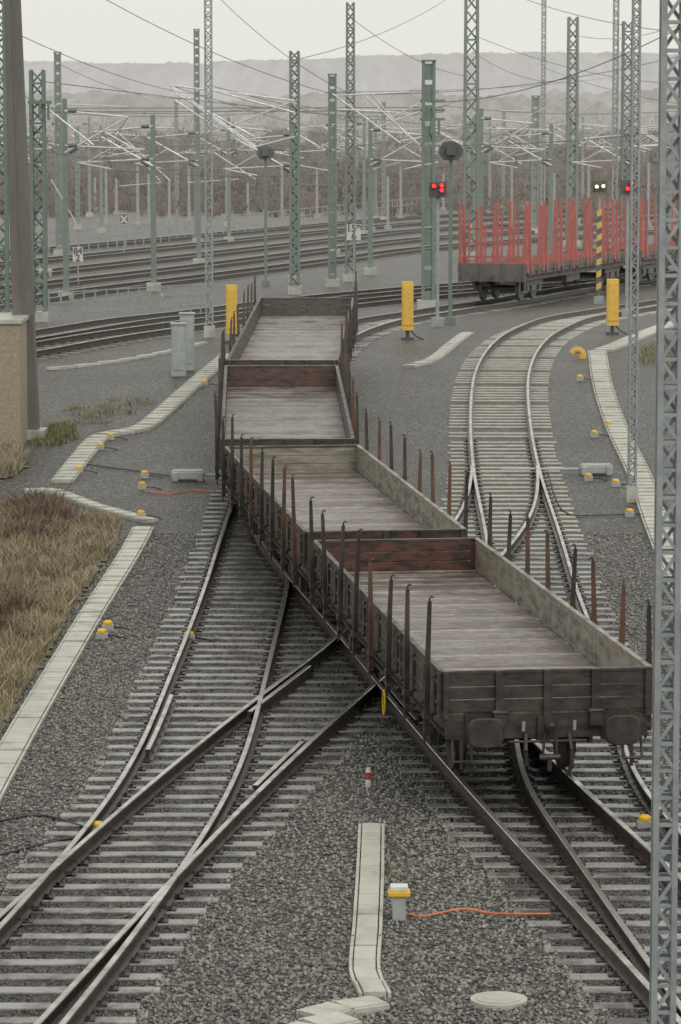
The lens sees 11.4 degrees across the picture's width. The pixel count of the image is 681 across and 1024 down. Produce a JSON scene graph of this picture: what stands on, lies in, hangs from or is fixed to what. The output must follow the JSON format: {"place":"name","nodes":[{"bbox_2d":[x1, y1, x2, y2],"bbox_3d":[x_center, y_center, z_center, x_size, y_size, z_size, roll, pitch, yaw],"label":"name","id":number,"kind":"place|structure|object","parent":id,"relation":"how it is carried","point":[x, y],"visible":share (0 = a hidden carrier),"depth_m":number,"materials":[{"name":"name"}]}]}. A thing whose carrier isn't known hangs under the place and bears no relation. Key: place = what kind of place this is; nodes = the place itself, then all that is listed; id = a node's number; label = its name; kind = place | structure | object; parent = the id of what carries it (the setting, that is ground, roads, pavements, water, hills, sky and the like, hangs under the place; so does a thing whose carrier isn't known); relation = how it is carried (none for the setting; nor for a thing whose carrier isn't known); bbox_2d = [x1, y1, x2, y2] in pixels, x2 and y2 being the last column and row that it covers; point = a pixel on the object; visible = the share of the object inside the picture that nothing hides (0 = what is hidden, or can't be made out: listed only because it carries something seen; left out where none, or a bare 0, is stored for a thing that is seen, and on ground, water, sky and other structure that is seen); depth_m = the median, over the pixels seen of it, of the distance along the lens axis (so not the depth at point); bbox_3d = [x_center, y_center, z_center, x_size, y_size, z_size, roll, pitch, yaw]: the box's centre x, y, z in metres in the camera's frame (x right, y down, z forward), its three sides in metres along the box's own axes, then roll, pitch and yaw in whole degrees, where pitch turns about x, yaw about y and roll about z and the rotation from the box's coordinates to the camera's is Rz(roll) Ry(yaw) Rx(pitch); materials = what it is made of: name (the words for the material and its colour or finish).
{"place":"outdoors","nodes":[
{"label":"outdoors","id":0,"kind":"place"},
{"bbox_2d":[0,435,35,478],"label":"dry grass","id":1,"kind":"structure","parent":0,"point":[13,458],"depth_m":79.61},
{"bbox_2d":[0,494,123,733],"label":"grass ground","id":2,"kind":"structure","parent":0,"point":[57,635],"depth_m":63.18,"materials":[{"name":"beige plant"}]},
{"bbox_2d":[0,574,48,641],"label":"weeds","id":3,"kind":"object","parent":2,"relation":"on","point":[14,599],"visible":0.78,"depth_m":60.11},
{"bbox_2d":[0,480,93,542],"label":"weeds","id":4,"kind":"object","parent":2,"relation":"on","point":[40,506],"visible":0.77,"depth_m":71.39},
{"bbox_2d":[35,76,596,223],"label":"catenary cantilevers","id":5,"kind":"object","parent":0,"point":[217,120],"visible":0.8,"depth_m":145.92,"materials":[{"name":"metal"}]},
{"bbox_2d":[51,107,443,111],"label":"cross span beam","id":6,"kind":"structure","parent":5,"relation":"attached to","point":[228,111],"depth_m":174.81,"materials":[{"name":"metal"}]},
{"bbox_2d":[0,88,677,143],"bbox_3d":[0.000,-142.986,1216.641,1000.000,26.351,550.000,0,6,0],"label":"wooded ridge","id":7,"kind":"structure","parent":0,"point":[602,105],"depth_m":1237.48,"materials":[{"name":"plant"}]},
{"bbox_2d":[0,51,678,102],"bbox_3d":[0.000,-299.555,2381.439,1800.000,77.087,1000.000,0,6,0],"label":"forested hill","id":8,"kind":"structure","parent":0,"point":[384,72],"depth_m":2346.51,"materials":[{"name":"plant"}]},
{"bbox_2d":[0,0,678,63],"label":"sky","id":9,"kind":"structure","parent":0,"point":[90,31],"materials":[{"name":"white"}]},
{"bbox_2d":[0,159,680,1023],"bbox_3d":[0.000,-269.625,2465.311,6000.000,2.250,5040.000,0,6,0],"label":"ground","id":10,"kind":"structure","parent":0,"point":[412,405],"depth_m":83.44,"materials":[{"name":"gravel"}]},
{"bbox_2d":[0,0,9,312],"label":"catenary mast","id":11,"kind":"object","parent":10,"relation":"on","point":[5,224],"visible":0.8,"depth_m":108.27,"materials":[{"name":"metal"}]},
{"bbox_2d":[0,313,28,447],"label":"trackside hut","id":12,"kind":"object","parent":10,"relation":"on","point":[13,383],"visible":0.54,"depth_m":82.45,"materials":[{"name":"concrete"}]},
{"bbox_2d":[4,0,46,439],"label":"concrete pole","id":13,"kind":"object","parent":10,"relation":"on","point":[22,290],"visible":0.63,"depth_m":83.84,"materials":[{"name":"concrete"}]},
{"bbox_2d":[29,69,50,321],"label":"catenary mast","id":14,"kind":"object","parent":10,"relation":"on","point":[41,316],"visible":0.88,"depth_m":117.21,"materials":[{"name":"metal"}]},
{"bbox_2d":[32,417,80,446],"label":"green weeds","id":15,"kind":"object","parent":10,"relation":"on","point":[65,432],"visible":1,"depth_m":84.62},
{"bbox_2d":[53,52,62,255],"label":"catenary mast","id":16,"kind":"object","parent":10,"relation":"on","point":[57,251],"visible":0.91,"depth_m":188.46,"materials":[{"name":"metal"}]},
{"bbox_2d":[0,526,153,803],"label":"concrete cable duct","id":17,"kind":"object","parent":10,"relation":"on","point":[21,733],"visible":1,"depth_m":55.59,"materials":[{"name":"concrete"}]},
{"bbox_2d":[74,127,81,228],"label":"catenary mast","id":18,"kind":"object","parent":10,"relation":"on","point":[77,200],"visible":0.84,"depth_m":238.87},
{"bbox_2d":[22,487,157,522],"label":"concrete cable duct","id":19,"kind":"object","parent":10,"relation":"on","point":[89,503],"visible":0.72,"depth_m":73.59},
{"bbox_2d":[58,99,144,299],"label":"cantilever mast","id":20,"kind":"object","parent":10,"relation":"on","point":[66,146],"visible":0.98,"depth_m":139.19,"materials":[{"name":"metal"}]},
{"bbox_2d":[0,0,678,184],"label":"overhead wires","id":21,"kind":"object","parent":20,"relation":"attached to","point":[274,145],"visible":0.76,"depth_m":172.72,"materials":[{"name":"metal"}]},
{"bbox_2d":[57,395,157,425],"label":"green weeds","id":22,"kind":"object","parent":10,"relation":"on","point":[85,412],"visible":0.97,"depth_m":89.22,"materials":[{"name":"green plant"}]},
{"bbox_2d":[78,115,160,290],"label":"cantilever mast","id":23,"kind":"object","parent":10,"relation":"on","point":[153,282],"visible":0.95,"depth_m":147.54,"materials":[{"name":"metal"}]},
{"bbox_2d":[97,125,148,232],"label":"cantilever mast","id":24,"kind":"object","parent":10,"relation":"on","point":[102,230],"visible":0.66,"depth_m":229.62,"materials":[{"name":"metal"}]},
{"bbox_2d":[46,342,207,369],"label":"concrete kerb","id":25,"kind":"structure","parent":10,"relation":"on","point":[116,361],"depth_m":99.25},
{"bbox_2d":[48,283,210,326],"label":"steel railing","id":26,"kind":"object","parent":10,"relation":"on","point":[117,298],"visible":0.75,"depth_m":118.52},
{"bbox_2d":[51,354,228,482],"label":"concrete cable duct","id":27,"kind":"object","parent":10,"relation":"on","point":[85,452],"visible":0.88,"depth_m":86.17,"materials":[{"name":"concrete"}]},
{"bbox_2d":[135,123,204,263],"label":"cantilever mast","id":28,"kind":"object","parent":10,"relation":"on","point":[198,259],"visible":0.88,"depth_m":175.75,"materials":[{"name":"metal"}]},
{"bbox_2d":[170,322,186,376],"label":"electrical cabinet","id":29,"kind":"object","parent":10,"relation":"on","point":[178,349],"visible":1,"depth_m":95.66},
{"bbox_2d":[179,312,194,370],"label":"electrical cabinet","id":30,"kind":"object","parent":10,"relation":"on","point":[188,317],"visible":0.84,"depth_m":97.01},
{"bbox_2d":[171,469,214,481],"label":"point machine","id":31,"kind":"object","parent":10,"relation":"on","point":[199,475],"visible":0.73,"depth_m":77.47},
{"bbox_2d":[193,29,201,241],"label":"catenary mast","id":32,"kind":"object","parent":10,"relation":"on","point":[196,67],"visible":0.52,"depth_m":208.31,"materials":[{"name":"metal"}]},
{"bbox_2d":[204,0,214,336],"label":"catenary mast","id":33,"kind":"object","parent":10,"relation":"on","point":[209,331],"visible":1,"depth_m":107.05,"materials":[{"name":"metal"}]},
{"bbox_2d":[48,197,441,255],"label":"steel railing","id":34,"kind":"object","parent":10,"relation":"on","point":[185,227],"visible":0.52,"depth_m":217.14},
{"bbox_2d":[224,118,281,241],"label":"cantilever mast","id":35,"kind":"object","parent":10,"relation":"on","point":[229,154],"visible":0.69,"depth_m":210.55,"materials":[{"name":"metal"}]},
{"bbox_2d":[223,124,300,282],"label":"cantilever mast","id":36,"kind":"object","parent":10,"relation":"on","point":[294,199],"visible":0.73,"depth_m":155.76,"materials":[{"name":"metal"}]},
{"bbox_2d":[256,145,274,285],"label":"signal shield post","id":37,"kind":"object","parent":10,"relation":"on","point":[265,154],"visible":0.91,"depth_m":152.57,"materials":[{"name":"metal"}]},
{"bbox_2d":[288,51,301,294],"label":"catenary mast","id":38,"kind":"object","parent":10,"relation":"on","point":[295,290],"visible":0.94,"depth_m":144.19,"materials":[{"name":"metal"}]},
{"bbox_2d":[36,280,580,348],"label":"distant sleepers","id":39,"kind":"object","parent":10,"relation":"on","point":[58,332],"visible":0.06,"depth_m":111.97},
{"bbox_2d":[36,268,674,340],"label":"distant track rails","id":40,"kind":"object","parent":39,"relation":"on","point":[154,318],"visible":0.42,"depth_m":121.45,"materials":[{"name":"metal"}]},
{"bbox_2d":[457,198,629,300],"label":"red stake wagon","id":41,"kind":"object","parent":40,"relation":"on","point":[528,272],"visible":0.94,"depth_m":136.58,"materials":[{"name":"paint"}]},
{"bbox_2d":[582,193,676,281],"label":"red stake wagon","id":42,"kind":"object","parent":40,"relation":"on","point":[647,254],"visible":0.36,"depth_m":152.16,"materials":[{"name":"paint"}]},
{"bbox_2d":[288,1011,361,1023],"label":"concrete cable duct","id":43,"kind":"object","parent":10,"relation":"on","point":[337,1017],"visible":1,"depth_m":33.60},
{"bbox_2d":[0,219,653,282],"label":"distant sleepers","id":44,"kind":"object","parent":10,"relation":"on","point":[105,270],"visible":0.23,"depth_m":189.07},
{"bbox_2d":[0,215,667,280],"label":"distant track rails","id":45,"kind":"object","parent":44,"relation":"on","point":[143,261],"visible":0.66,"depth_m":191.70,"materials":[{"name":"metal"}]},
{"bbox_2d":[3,209,653,257],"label":"distant sleepers","id":46,"kind":"object","parent":10,"relation":"on","point":[242,235],"visible":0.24,"depth_m":222.88},
{"bbox_2d":[0,207,645,255],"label":"distant track rails","id":47,"kind":"object","parent":46,"relation":"on","point":[191,236],"visible":0.55,"depth_m":226.30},
{"bbox_2d":[325,74,338,286],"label":"catenary mast","id":48,"kind":"object","parent":10,"relation":"on","point":[331,281],"visible":0.97,"depth_m":151.59,"materials":[{"name":"metal"}]},
{"bbox_2d":[0,233,667,311],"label":"distant sleepers","id":49,"kind":"object","parent":10,"relation":"on","point":[214,281],"visible":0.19,"depth_m":163.40},
{"bbox_2d":[0,230,666,309],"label":"distant track rails","id":50,"kind":"object","parent":49,"relation":"on","point":[253,270],"visible":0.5,"depth_m":164.70,"materials":[{"name":"metal"}]},
{"bbox_2d":[0,213,668,269],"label":"distant sleepers","id":51,"kind":"object","parent":10,"relation":"on","point":[246,244],"visible":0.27,"depth_m":205.01},
{"bbox_2d":[0,210,668,267],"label":"distant track rails","id":52,"kind":"object","parent":51,"relation":"on","point":[93,255],"visible":0.51,"depth_m":207.31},
{"bbox_2d":[0,186,674,216],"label":"scrub","id":53,"kind":"object","parent":10,"relation":"on","point":[126,203],"visible":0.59,"depth_m":279.78,"materials":[{"name":"plant"}]},
{"bbox_2d":[0,224,674,296],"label":"distant sleepers","id":54,"kind":"object","parent":10,"relation":"on","point":[159,276],"visible":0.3,"depth_m":174.20},
{"bbox_2d":[0,221,674,294],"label":"distant track rails","id":55,"kind":"object","parent":54,"relation":"on","point":[55,283],"visible":0.64,"depth_m":175.85,"materials":[{"name":"metal"}]},
{"bbox_2d":[0,153,676,208],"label":"shrub belt","id":56,"kind":"object","parent":10,"relation":"on","point":[521,184],"visible":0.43,"depth_m":313.27,"materials":[{"name":"plant"}]},
{"bbox_2d":[0,104,677,170],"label":"distant trees","id":57,"kind":"object","parent":10,"relation":"on","point":[272,123],"visible":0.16,"depth_m":577.83,"materials":[{"name":"plant"}]},
{"bbox_2d":[0,125,677,186],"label":"bare trees","id":58,"kind":"object","parent":10,"relation":"on","point":[651,156],"visible":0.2,"depth_m":422.25,"materials":[{"name":"plant"}]},
{"bbox_2d":[0,280,680,1023],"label":"timber sleepers","id":59,"kind":"object","parent":10,"relation":"on","point":[366,342],"visible":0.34,"depth_m":45.03},
{"bbox_2d":[0,465,540,1023],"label":"crossover track rails","id":60,"kind":"object","parent":59,"relation":"on","point":[276,775],"visible":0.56,"depth_m":44.99,"materials":[{"name":"metal"}]},
{"bbox_2d":[0,439,680,1021],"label":"rail baseplates","id":61,"kind":"object","parent":59,"relation":"on","point":[264,803],"visible":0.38,"depth_m":46.82,"materials":[{"name":"metal"}]},
{"bbox_2d":[468,297,680,1016],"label":"track rails","id":62,"kind":"object","parent":59,"relation":"on","point":[632,948],"visible":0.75,"depth_m":47.04,"materials":[{"name":"metal"}]},
{"bbox_2d":[0,523,680,1017],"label":"track bed","id":63,"kind":"object","parent":10,"relation":"on","point":[234,859],"visible":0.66,"depth_m":46.11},
{"bbox_2d":[0,498,292,1023],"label":"track rails","id":64,"kind":"object","parent":63,"relation":"on","point":[93,993],"visible":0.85,"depth_m":44.65,"materials":[{"name":"metal"}]},
{"bbox_2d":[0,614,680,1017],"bbox_3d":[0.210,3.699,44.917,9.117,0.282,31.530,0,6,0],"label":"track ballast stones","id":65,"kind":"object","parent":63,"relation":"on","point":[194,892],"visible":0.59,"depth_m":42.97,"materials":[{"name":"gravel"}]},
{"bbox_2d":[247,271,680,1023],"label":"wagon track rails","id":66,"kind":"object","parent":63,"relation":"on","point":[607,949],"visible":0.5,"depth_m":45.01,"materials":[{"name":"metal"}]},
{"bbox_2d":[214,331,358,499],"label":"flat wagon","id":67,"kind":"object","parent":66,"relation":"on","point":[282,412],"visible":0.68,"depth_m":78.40,"materials":[{"name":"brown wood"}]},
{"bbox_2d":[223,270,357,380],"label":"flat wagon","id":68,"kind":"object","parent":66,"relation":"on","point":[305,337],"visible":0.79,"depth_m":93.32,"materials":[{"name":"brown wood"}]},
{"bbox_2d":[221,409,468,611],"bbox_3d":[-0.127,-0.086,63.150,3.041,2.724,13.151,-1,8,-8],"label":"flat wagon","id":69,"kind":"object","parent":66,"relation":"on","point":[272,490],"visible":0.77,"depth_m":63.79,"materials":[{"name":"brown wood"}]},
{"bbox_2d":[309,492,652,775],"bbox_3d":[1.762,1.659,49.787,3.066,2.711,14.114,-1,7,-8],"label":"flat wagon","id":70,"kind":"object","parent":66,"relation":"on","point":[462,653],"visible":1,"depth_m":47.55,"materials":[{"name":"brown wood"}]},
{"bbox_2d":[296,996,389,1016],"bbox_3d":[0.028,4.984,34.184,0.935,0.101,0.459,-5,8,-37],"label":"concrete cable duct","id":71,"kind":"object","parent":10,"relation":"on","point":[363,1004],"visible":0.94,"depth_m":34.15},
{"bbox_2d":[318,117,367,233],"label":"cantilever mast","id":72,"kind":"object","parent":10,"relation":"on","point":[363,230],"visible":0.71,"depth_m":223.80,"materials":[{"name":"metal"}]},
{"bbox_2d":[343,2,357,281],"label":"catenary mast","id":73,"kind":"object","parent":10,"relation":"on","point":[347,277],"visible":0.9,"depth_m":156.67,"materials":[{"name":"metal"}]},
{"bbox_2d":[37,281,674,360],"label":"distant sleepers","id":74,"kind":"object","parent":10,"relation":"on","point":[76,351],"visible":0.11,"depth_m":106.14},
{"bbox_2d":[36,275,675,356],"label":"distant track rails","id":75,"kind":"object","parent":74,"relation":"on","point":[378,301],"visible":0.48,"depth_m":111.04,"materials":[{"name":"metal"}]},
{"bbox_2d":[349,823,390,997],"bbox_3d":[0.322,4.449,38.920,0.472,0.106,8.508,0,6,0],"label":"concrete cable duct","id":76,"kind":"object","parent":10,"relation":"on","point":[366,979],"visible":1,"depth_m":38.03,"materials":[{"name":"concrete"}]},
{"bbox_2d":[380,102,385,219],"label":"catenary mast","id":77,"kind":"object","parent":10,"relation":"on","point":[383,175],"visible":0.83,"depth_m":258.62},
{"bbox_2d":[388,883,409,920],"bbox_3d":[0.654,4.363,38.148,0.250,0.400,0.200,0,6,0],"label":"axle counter box","id":78,"kind":"object","parent":10,"relation":"on","point":[398,893],"visible":1,"depth_m":38.08,"materials":[{"name":"yellow paint"}]},
{"bbox_2d":[364,119,437,274],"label":"cantilever mast","id":79,"kind":"object","parent":10,"relation":"on","point":[370,269],"visible":0.83,"depth_m":164.14,"materials":[{"name":"metal"}]},
{"bbox_2d":[401,331,423,339],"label":"stand","id":80,"kind":"object","parent":10,"relation":"on","point":[407,337],"visible":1,"depth_m":106.49,"materials":[{"name":"grey metal"}]},
{"bbox_2d":[402,281,412,330],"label":"housing","id":81,"kind":"object","parent":80,"relation":"on","point":[407,305],"visible":1,"depth_m":106.31,"materials":[{"name":"yellow paint"}]},
{"bbox_2d":[417,60,435,308],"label":"catenary mast","id":82,"kind":"object","parent":10,"relation":"on","point":[427,300],"visible":0.94,"depth_m":131.14,"materials":[{"name":"metal"}]},
{"bbox_2d":[402,332,473,367],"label":"concrete cable duct","id":83,"kind":"object","parent":10,"relation":"on","point":[447,348],"visible":1,"depth_m":101.78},
{"bbox_2d":[429,182,446,326],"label":"light signal","id":84,"kind":"object","parent":10,"relation":"on","point":[437,190],"visible":1,"depth_m":113.08,"materials":[{"name":"metal"}]},
{"bbox_2d":[439,141,462,323],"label":"signal shield post","id":85,"kind":"object","parent":10,"relation":"on","point":[450,151],"visible":0.95,"depth_m":114.78,"materials":[{"name":"metal"}]},
{"bbox_2d":[458,0,478,259],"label":"catenary mast","id":86,"kind":"object","parent":10,"relation":"on","point":[476,86],"visible":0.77,"depth_m":183.47,"materials":[{"name":"metal"}]},
{"bbox_2d":[470,991,526,1009],"bbox_3d":[1.603,4.940,34.555,0.580,0.055,0.580,0,6,0],"label":"manhole cover","id":87,"kind":"object","parent":10,"relation":"on","point":[504,1000],"visible":1,"depth_m":34.47,"materials":[{"name":"concrete"}]},
{"bbox_2d":[474,108,545,262],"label":"cantilever mast","id":88,"kind":"object","parent":10,"relation":"on","point":[481,118],"visible":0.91,"depth_m":172.23,"materials":[{"name":"metal"}]},
{"bbox_2d":[490,123,552,253],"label":"cantilever mast","id":89,"kind":"object","parent":10,"relation":"on","point":[550,216],"visible":0.88,"depth_m":180.62,"materials":[{"name":"metal"}]},
{"bbox_2d":[531,95,539,232],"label":"catenary mast","id":90,"kind":"object","parent":10,"relation":"on","point":[535,181],"visible":0.9,"depth_m":228.64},
{"bbox_2d":[540,0,546,204],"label":"floodlight mast","id":91,"kind":"object","parent":10,"relation":"on","point":[543,13],"visible":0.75,"depth_m":238.13,"materials":[{"name":"metal"}]},
{"bbox_2d":[440,304,671,540],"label":"concrete sleepers","id":92,"kind":"object","parent":10,"relation":"on","point":[538,331],"visible":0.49,"depth_m":87.29},
{"bbox_2d":[500,463,612,475],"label":"point machine","id":93,"kind":"object","parent":10,"relation":"on","point":[585,468],"visible":0.98,"depth_m":78.42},
{"bbox_2d":[563,16,580,246],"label":"catenary mast","id":94,"kind":"object","parent":10,"relation":"on","point":[576,113],"visible":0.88,"depth_m":203.43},
{"bbox_2d":[592,180,606,303],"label":"light signal","id":95,"kind":"object","parent":10,"relation":"on","point":[599,186],"visible":1,"depth_m":136.52,"materials":[{"name":"metal"}]},
{"bbox_2d":[611,0,619,278],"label":"floodlight mast","id":96,"kind":"object","parent":10,"relation":"on","point":[616,101],"visible":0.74,"depth_m":148.88,"materials":[{"name":"metal"}]},
{"bbox_2d":[606,326,628,334],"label":"stand","id":97,"kind":"object","parent":10,"relation":"on","point":[611,332],"visible":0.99,"depth_m":108.88,"materials":[{"name":"grey metal"}]},
{"bbox_2d":[606,279,618,325],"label":"housing","id":98,"kind":"object","parent":97,"relation":"on","point":[612,302],"visible":1,"depth_m":108.69,"materials":[{"name":"yellow paint"}]},
{"bbox_2d":[620,21,633,267],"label":"catenary mast","id":99,"kind":"object","parent":10,"relation":"on","point":[623,104],"visible":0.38,"depth_m":163.77,"materials":[{"name":"metal"}]},
{"bbox_2d":[621,180,634,316],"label":"light signal","id":100,"kind":"object","parent":10,"relation":"on","point":[625,186],"visible":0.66,"depth_m":122.45,"materials":[{"name":"metal"}]},
{"bbox_2d":[588,350,672,596],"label":"concrete cable duct","id":101,"kind":"object","parent":10,"relation":"on","point":[609,408],"visible":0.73,"depth_m":83.80,"materials":[{"name":"concrete"}]},
{"bbox_2d":[626,0,641,502],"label":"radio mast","id":102,"kind":"object","parent":10,"relation":"on","point":[631,492],"visible":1,"depth_m":73.96,"materials":[{"name":"metal"}]},
{"bbox_2d":[594,320,675,351],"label":"concrete cable duct","id":103,"kind":"object","parent":10,"relation":"on","point":[621,343],"visible":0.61,"depth_m":105.70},
{"bbox_2d":[649,0,680,1023],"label":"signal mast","id":104,"kind":"object","parent":10,"relation":"on","point":[671,797],"visible":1,"depth_m":29.17,"materials":[{"name":"metal"}]},
{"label":"stand","id":105,"kind":"object","parent":10,"relation":"on","visible":0},
{"bbox_2d":[226,285,236,333],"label":"housing","id":106,"kind":"object","parent":105,"relation":"on","point":[231,299],"visible":0.91,"depth_m":104.98,"materials":[{"name":"yellow paint"}]},
{"bbox_2d":[634,335,674,368],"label":"dry grass","id":107,"kind":"structure","parent":0,"point":[651,347],"depth_m":100.73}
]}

